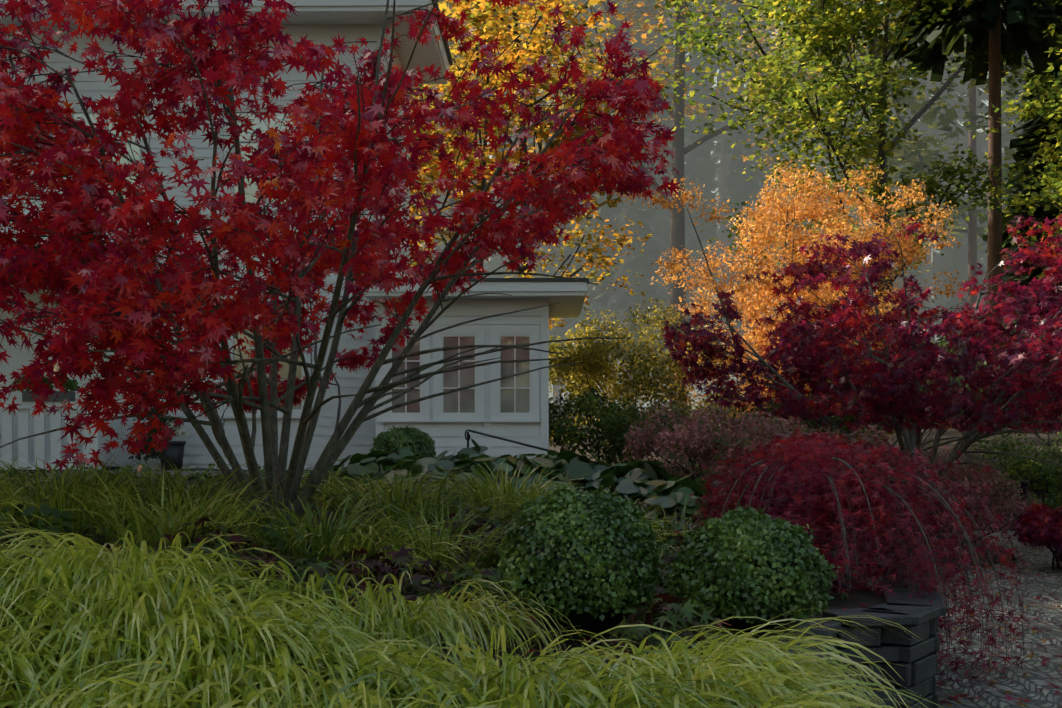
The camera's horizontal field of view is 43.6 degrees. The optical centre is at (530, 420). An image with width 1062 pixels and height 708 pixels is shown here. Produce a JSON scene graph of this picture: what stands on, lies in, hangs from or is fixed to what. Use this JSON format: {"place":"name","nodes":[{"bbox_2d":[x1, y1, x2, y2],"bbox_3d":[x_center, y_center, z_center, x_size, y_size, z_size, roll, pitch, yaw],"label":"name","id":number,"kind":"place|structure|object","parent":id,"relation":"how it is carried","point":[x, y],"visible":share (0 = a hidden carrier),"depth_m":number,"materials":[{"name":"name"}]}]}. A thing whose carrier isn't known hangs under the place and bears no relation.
{"place":"outdoors","nodes":[
{"label":"outdoors","id":0,"kind":"place"},
{"bbox_2d":[18,471,309,475],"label":"terrace path","id":1,"kind":"structure","parent":0,"point":[183,473],"depth_m":16.01,"materials":[{"name":"grey stone"}]},
{"bbox_2d":[0,24,540,469],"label":"house walls","id":2,"kind":"structure","parent":0,"point":[93,86],"depth_m":18.00,"materials":[{"name":"white wood"}]},
{"bbox_2d":[1,101,528,473],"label":"windows","id":3,"kind":"structure","parent":2,"relation":"in","point":[467,396],"depth_m":16.99,"materials":[{"name":"grey glass"}]},
{"bbox_2d":[399,0,588,285],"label":"house roof","id":4,"kind":"structure","parent":2,"relation":"on","point":[447,50],"depth_m":16.49,"materials":[{"name":"grey"}]},
{"bbox_2d":[0,399,1061,705],"bbox_3d":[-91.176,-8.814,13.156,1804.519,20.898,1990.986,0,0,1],"label":"ground","id":5,"kind":"structure","parent":0,"point":[868,599],"depth_m":12.29,"materials":[{"name":"soil"}]},
{"bbox_2d":[128,402,188,469],"bbox_3d":[-4.891,0.187,17.489,0.818,0.955,0.521,0,0,1],"label":"planter pot","id":6,"kind":"object","parent":5,"relation":"on","point":[175,451],"visible":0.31,"depth_m":17.36,"materials":[{"name":"grey plastic"}]},
{"bbox_2d":[0,0,586,469],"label":"house trim","id":7,"kind":"structure","parent":5,"relation":"on","point":[570,296],"depth_m":16.93,"materials":[{"name":"white wood"}]},
{"bbox_2d":[11,373,80,401],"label":"potted plant","id":8,"kind":"object","parent":7,"relation":"on","point":[70,394],"visible":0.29,"depth_m":16.54,"materials":[{"name":"grey"}]},
{"bbox_2d":[0,467,673,614],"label":"epimedium plants","id":9,"kind":"object","parent":5,"relation":"on","point":[55,513],"visible":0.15,"depth_m":6.77,"materials":[{"name":"green plant"}]},
{"bbox_2d":[0,0,682,521],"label":"maple tree","id":10,"kind":"object","parent":5,"relation":"on","point":[120,288],"visible":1,"depth_m":7.84,"materials":[{"name":"red plant"}]},
{"bbox_2d":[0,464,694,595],"bbox_3d":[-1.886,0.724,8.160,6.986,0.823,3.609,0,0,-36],"label":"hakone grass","id":11,"kind":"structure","parent":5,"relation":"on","point":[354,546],"depth_m":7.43,"materials":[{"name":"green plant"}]},
{"bbox_2d":[0,443,708,587],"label":"dark grass","id":12,"kind":"structure","parent":5,"relation":"on","point":[128,499],"depth_m":7.73,"materials":[{"name":"green plant"}]},
{"bbox_2d":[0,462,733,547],"bbox_3d":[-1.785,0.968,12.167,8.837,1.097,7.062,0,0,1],"label":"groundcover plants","id":13,"kind":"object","parent":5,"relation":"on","point":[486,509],"visible":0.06,"depth_m":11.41,"materials":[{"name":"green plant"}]},
{"bbox_2d":[369,425,435,459],"bbox_3d":[-1.458,0.349,15.178,0.785,0.589,0.782,0,0,1],"label":"boxwood ball","id":14,"kind":"object","parent":5,"relation":"on","point":[415,441],"visible":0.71,"depth_m":14.96,"materials":[{"name":"green plant"}]},
{"bbox_2d":[410,5,475,277],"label":"spruce tree","id":15,"kind":"object","parent":5,"relation":"on","point":[442,245],"depth_m":58.12,"materials":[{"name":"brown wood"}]},
{"bbox_2d":[0,522,941,707],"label":"hakone grass","id":16,"kind":"structure","parent":5,"relation":"on","point":[94,627],"depth_m":4.42,"materials":[{"name":"green plant"}]},
{"bbox_2d":[456,5,553,318],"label":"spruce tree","id":17,"kind":"object","parent":5,"relation":"on","point":[488,156],"depth_m":64.28,"materials":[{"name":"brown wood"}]},
{"bbox_2d":[152,500,863,707],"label":"heuchera plants","id":18,"kind":"object","parent":5,"relation":"on","point":[676,615],"visible":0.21,"depth_m":6.69,"materials":[{"name":"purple plant"}]},
{"bbox_2d":[317,439,725,529],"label":"hosta plants","id":19,"kind":"object","parent":5,"relation":"on","point":[665,488],"visible":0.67,"depth_m":11.79,"materials":[{"name":"green plant"}]},
{"bbox_2d":[410,0,642,250],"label":"oak tree","id":20,"kind":"object","parent":5,"relation":"on","point":[455,57],"visible":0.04,"depth_m":49.87,"materials":[{"name":"yellow plant"}]},
{"bbox_2d":[512,494,545,525],"bbox_3d":[0.159,0.703,8.559,0.576,0.520,0.568,0,0,1],"label":"boxwood ball","id":21,"kind":"object","parent":5,"relation":"on","point":[529,503],"depth_m":8.52,"materials":[{"name":"green plant"}]},
{"bbox_2d":[465,429,597,463],"bbox_3d":[0.443,0.459,13.825,0.028,0.714,4.176,0,0,-36],"label":"handrail","id":22,"kind":"object","parent":5,"relation":"on","point":[467,438],"visible":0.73,"depth_m":14.91,"materials":[{"name":"black metal"}]},
{"bbox_2d":[426,0,644,277],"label":"oak tree","id":23,"kind":"object","parent":5,"relation":"on","point":[554,54],"visible":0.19,"depth_m":36.60,"materials":[{"name":"yellow plant"}]},
{"bbox_2d":[410,0,687,329],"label":"beech tree","id":24,"kind":"object","parent":5,"relation":"on","point":[432,174],"visible":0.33,"depth_m":30.49,"materials":[{"name":"yellow plant"}]},
{"bbox_2d":[472,0,635,414],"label":"building wall","id":25,"kind":"structure","parent":5,"relation":"on","point":[494,263],"depth_m":56.63,"materials":[{"name":"wood"}]},
{"bbox_2d":[493,483,666,637],"bbox_3d":[0.240,0.680,6.461,0.846,0.755,0.856,0,0,1],"label":"boxwood ball","id":26,"kind":"object","parent":5,"relation":"on","point":[584,560],"visible":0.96,"depth_m":6.20,"materials":[{"name":"green plant"}]},
{"bbox_2d":[549,332,638,451],"bbox_3d":[0.489,-0.367,21.975,2.661,2.230,2.176,0,0,1],"label":"yellow shrub","id":27,"kind":"object","parent":5,"relation":"on","point":[559,346],"visible":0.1,"depth_m":21.77,"materials":[{"name":"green plant"}]},
{"bbox_2d":[549,387,661,464],"bbox_3d":[0.911,0.166,17.765,1.860,1.200,1.740,0,0,1],"label":"green shrub","id":28,"kind":"object","parent":5,"relation":"on","point":[606,424],"visible":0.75,"depth_m":17.41,"materials":[{"name":"green plant"}]},
{"bbox_2d":[549,359,668,408],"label":"wall","id":29,"kind":"structure","parent":5,"relation":"on","point":[551,395],"depth_m":86.64,"materials":[{"name":"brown wood"}]},
{"bbox_2d":[549,0,722,405],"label":"building wall","id":30,"kind":"structure","parent":5,"relation":"on","point":[652,246],"depth_m":53.28,"materials":[{"name":"grey wood"}]},
{"bbox_2d":[549,296,746,461],"bbox_3d":[1.603,-0.541,19.943,3.022,2.558,2.710,0,0,38],"label":"yellow shrub","id":31,"kind":"object","parent":5,"relation":"on","point":[594,364],"visible":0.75,"depth_m":19.44,"materials":[{"name":"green plant"}]},
{"bbox_2d":[622,0,718,410],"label":"spruce tree","id":32,"kind":"object","parent":5,"relation":"on","point":[668,33],"depth_m":71.65,"materials":[{"name":"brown wood"}]},
{"bbox_2d":[638,407,725,465],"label":"green shrub","id":33,"kind":"object","parent":5,"relation":"on","point":[694,458],"visible":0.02,"depth_m":17.96,"materials":[{"name":"green plant"}]},
{"bbox_2d":[491,0,890,414],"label":"oak tree","id":34,"kind":"object","parent":5,"relation":"on","point":[677,223],"visible":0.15,"depth_m":45.00,"materials":[{"name":"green plant"}]},
{"bbox_2d":[654,140,753,408],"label":"spruce tree","id":35,"kind":"object","parent":5,"relation":"on","point":[699,391],"depth_m":81.22,"materials":[{"name":"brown wood"}]},
{"bbox_2d":[622,400,792,486],"bbox_3d":[1.835,0.283,13.375,1.804,0.970,1.618,0,0,1],"label":"azalea shrub","id":36,"kind":"object","parent":5,"relation":"on","point":[678,444],"visible":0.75,"depth_m":13.17,"materials":[{"name":"pink plant"}]},
{"bbox_2d":[633,0,815,412],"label":"building wall","id":37,"kind":"structure","parent":5,"relation":"on","point":[731,185],"depth_m":54.05,"materials":[{"name":"grey wood"}]},
{"bbox_2d":[672,395,821,451],"bbox_3d":[2.768,0.191,17.250,1.977,1.067,1.354,0,0,18],"label":"shrub","id":38,"kind":"object","parent":5,"relation":"on","point":[731,409],"visible":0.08,"depth_m":17.23,"materials":[{"name":"pink plant"}]},
{"bbox_2d":[662,505,841,637],"bbox_3d":[1.066,0.742,6.499,0.852,0.652,0.859,0,0,1],"label":"boxwood ball","id":39,"kind":"object","parent":5,"relation":"on","point":[741,561],"visible":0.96,"depth_m":6.23,"materials":[{"name":"green plant"}]},
{"bbox_2d":[610,157,971,422],"bbox_3d":[3.889,-1.809,20.294,5.420,4.688,4.363,0,0,1],"label":"maple tree","id":40,"kind":"object","parent":5,"relation":"on","point":[825,293],"visible":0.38,"depth_m":19.72,"materials":[{"name":"orange plant"}]},
{"bbox_2d":[732,393,887,446],"bbox_3d":[3.496,0.143,16.844,1.951,0.999,1.362,0,0,-11],"label":"shrub","id":41,"kind":"object","parent":5,"relation":"on","point":[850,417],"visible":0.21,"depth_m":16.68,"materials":[{"name":"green plant"}]},
{"bbox_2d":[751,0,879,343],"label":"spruce tree","id":42,"kind":"object","parent":5,"relation":"on","point":[822,159],"visible":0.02,"depth_m":58.16,"materials":[{"name":"plant"}]},
{"bbox_2d":[735,416,902,477],"bbox_3d":[2.990,0.468,13.592,1.843,1.037,1.504,0,0,1],"label":"azalea shrub","id":43,"kind":"object","parent":5,"relation":"on","point":[788,426],"visible":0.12,"depth_m":13.53,"materials":[{"name":"pink plant"}]},
{"bbox_2d":[630,0,1033,346],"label":"oak tree","id":44,"kind":"object","parent":5,"relation":"on","point":[927,104],"visible":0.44,"depth_m":38.87,"materials":[{"name":"green plant"}]},
{"bbox_2d":[671,0,1034,347],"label":"beech tree","id":45,"kind":"object","parent":5,"relation":"on","point":[833,25],"visible":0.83,"depth_m":29.51,"materials":[{"name":"green plant"}]},
{"bbox_2d":[675,429,1041,699],"bbox_3d":[2.115,0.870,8.668,2.348,1.613,2.388,0,0,1],"label":"weeping japanese maple","id":46,"kind":"object","parent":5,"relation":"on","point":[795,479],"visible":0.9,"depth_m":8.14,"materials":[{"name":"red plant"}]},
{"bbox_2d":[807,378,910,438],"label":"green shrub","id":47,"kind":"object","parent":5,"relation":"on","point":[889,433],"visible":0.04,"depth_m":18.12,"materials":[{"name":"green plant"}]},
{"bbox_2d":[660,214,1061,477],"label":"maple tree","id":48,"kind":"object","parent":5,"relation":"on","point":[817,343],"visible":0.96,"depth_m":15.58,"materials":[{"name":"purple plant"}]},
{"bbox_2d":[783,1,1061,417],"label":"oak tree","id":49,"kind":"object","parent":5,"relation":"on","point":[915,152],"visible":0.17,"depth_m":44.14,"materials":[{"name":"green plant"}]},
{"bbox_2d":[845,10,1005,391],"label":"building wall","id":50,"kind":"structure","parent":5,"relation":"on","point":[953,259],"depth_m":54.00,"materials":[{"name":"grey wood"}]},
{"bbox_2d":[881,369,987,442],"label":"green shrub","id":51,"kind":"object","parent":5,"relation":"on","point":[909,433],"depth_m":21.32,"materials":[{"name":"green plant"}]},
{"bbox_2d":[931,208,955,388],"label":"spruce tree","id":52,"kind":"object","parent":5,"relation":"on","point":[938,251],"depth_m":82.92,"materials":[{"name":"brown wood"}]},
{"bbox_2d":[867,0,1061,429],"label":"pine tree","id":53,"kind":"object","parent":5,"relation":"on","point":[1025,21],"visible":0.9,"depth_m":31.74,"materials":[{"name":"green plant"}]},
{"bbox_2d":[923,451,1009,513],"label":"azalea shrub","id":54,"kind":"object","parent":5,"relation":"on","point":[954,468],"visible":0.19,"depth_m":19.86,"materials":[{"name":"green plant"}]},
{"bbox_2d":[968,79,977,388],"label":"pine tree","id":55,"kind":"object","parent":5,"relation":"on","point":[972,241],"visible":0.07,"depth_m":44.66,"materials":[{"name":"plant"}]},
{"bbox_2d":[919,459,1044,546],"bbox_3d":[5.154,0.957,15.311,1.625,1.032,1.488,0,0,1],"label":"azalea shrub","id":56,"kind":"object","parent":5,"relation":"on","point":[1001,490],"visible":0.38,"depth_m":15.05,"materials":[{"name":"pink plant"}]},
{"bbox_2d":[916,324,1061,442],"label":"green shrub","id":57,"kind":"object","parent":5,"relation":"on","point":[941,339],"visible":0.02,"depth_m":24.33,"materials":[{"name":"green plant"}]},
{"bbox_2d":[946,26,1032,364],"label":"spruce tree","id":58,"kind":"object","parent":5,"relation":"on","point":[1006,136],"visible":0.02,"depth_m":52.43,"materials":[{"name":"brown wood"}]},
{"bbox_2d":[935,530,1061,707],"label":"cobble paving","id":59,"kind":"structure","parent":5,"relation":"on","point":[1028,684],"depth_m":9.70,"materials":[{"name":"grey stone"}]},
{"bbox_2d":[7,491,1061,700],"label":"fallen maple leaves","id":60,"kind":"object","parent":59,"relation":"on","point":[955,698],"visible":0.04,"depth_m":7.48,"materials":[{"name":"red plant"}]},
{"bbox_2d":[746,569,945,707],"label":"retaining wall","id":61,"kind":"structure","parent":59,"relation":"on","point":[889,643],"depth_m":7.05,"materials":[{"name":"stone"}]},
{"bbox_2d":[938,562,1061,705],"bbox_3d":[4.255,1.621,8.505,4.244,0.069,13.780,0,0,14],"label":"fallen leaves","id":62,"kind":"object","parent":59,"relation":"on","point":[1043,664],"visible":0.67,"depth_m":9.38,"materials":[{"name":"brown plant"}]},
{"bbox_2d":[946,536,1061,610],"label":"fallen leaves","id":63,"kind":"object","parent":59,"relation":"on","point":[1022,571],"visible":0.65,"depth_m":14.00,"materials":[{"name":"red plant"}]},
{"bbox_2d":[1018,481,1028,541],"bbox_3d":[6.628,1.225,17.872,0.144,0.820,0.144,0,0,1],"label":"bollard light","id":64,"kind":"object","parent":59,"relation":"on","point":[1024,484],"visible":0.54,"depth_m":17.82,"materials":[{"name":"black metal"}]},
{"bbox_2d":[1039,492,1061,516],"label":"green shrub","id":65,"kind":"object","parent":59,"relation":"on","point":[1058,503],"visible":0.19,"depth_m":16.70,"materials":[{"name":"green plant"}]},
{"bbox_2d":[981,72,1022,261],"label":"spruce tree","id":66,"kind":"object","parent":5,"relation":"on","point":[1003,93],"depth_m":61.24,"materials":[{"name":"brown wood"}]},
{"bbox_2d":[944,25,1061,269],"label":"beech tree","id":67,"kind":"object","parent":5,"relation":"on","point":[1013,67],"visible":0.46,"depth_m":33.11,"materials":[{"name":"green plant"}]},
{"bbox_2d":[964,311,1061,445],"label":"shrub","id":68,"kind":"object","parent":5,"relation":"on","point":[1047,443],"visible":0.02,"depth_m":22.39,"materials":[{"name":"green plant"}]},
{"bbox_2d":[968,32,1061,424],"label":"tree","id":69,"kind":"object","parent":5,"relation":"on","point":[1026,146],"visible":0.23,"depth_m":35.30,"materials":[{"name":"plant"}]},
{"bbox_2d":[971,429,1061,508],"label":"green shrub","id":70,"kind":"object","parent":5,"relation":"on","point":[1029,465],"visible":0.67,"depth_m":19.97,"materials":[{"name":"green plant"}]},
{"bbox_2d":[982,0,1061,292],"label":"beech tree","id":71,"kind":"object","parent":5,"relation":"on","point":[1026,106],"visible":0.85,"depth_m":26.64,"materials":[{"name":"green plant"}]},
{"bbox_2d":[1012,503,1061,569],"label":"shrub","id":72,"kind":"object","parent":5,"relation":"on","point":[1038,527],"visible":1,"depth_m":14.39,"materials":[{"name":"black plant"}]},
{"bbox_2d":[422,1,1003,259],"label":"sky","id":73,"kind":"structure","parent":0,"point":[715,77],"materials":[{"name":"white"}]}
]}

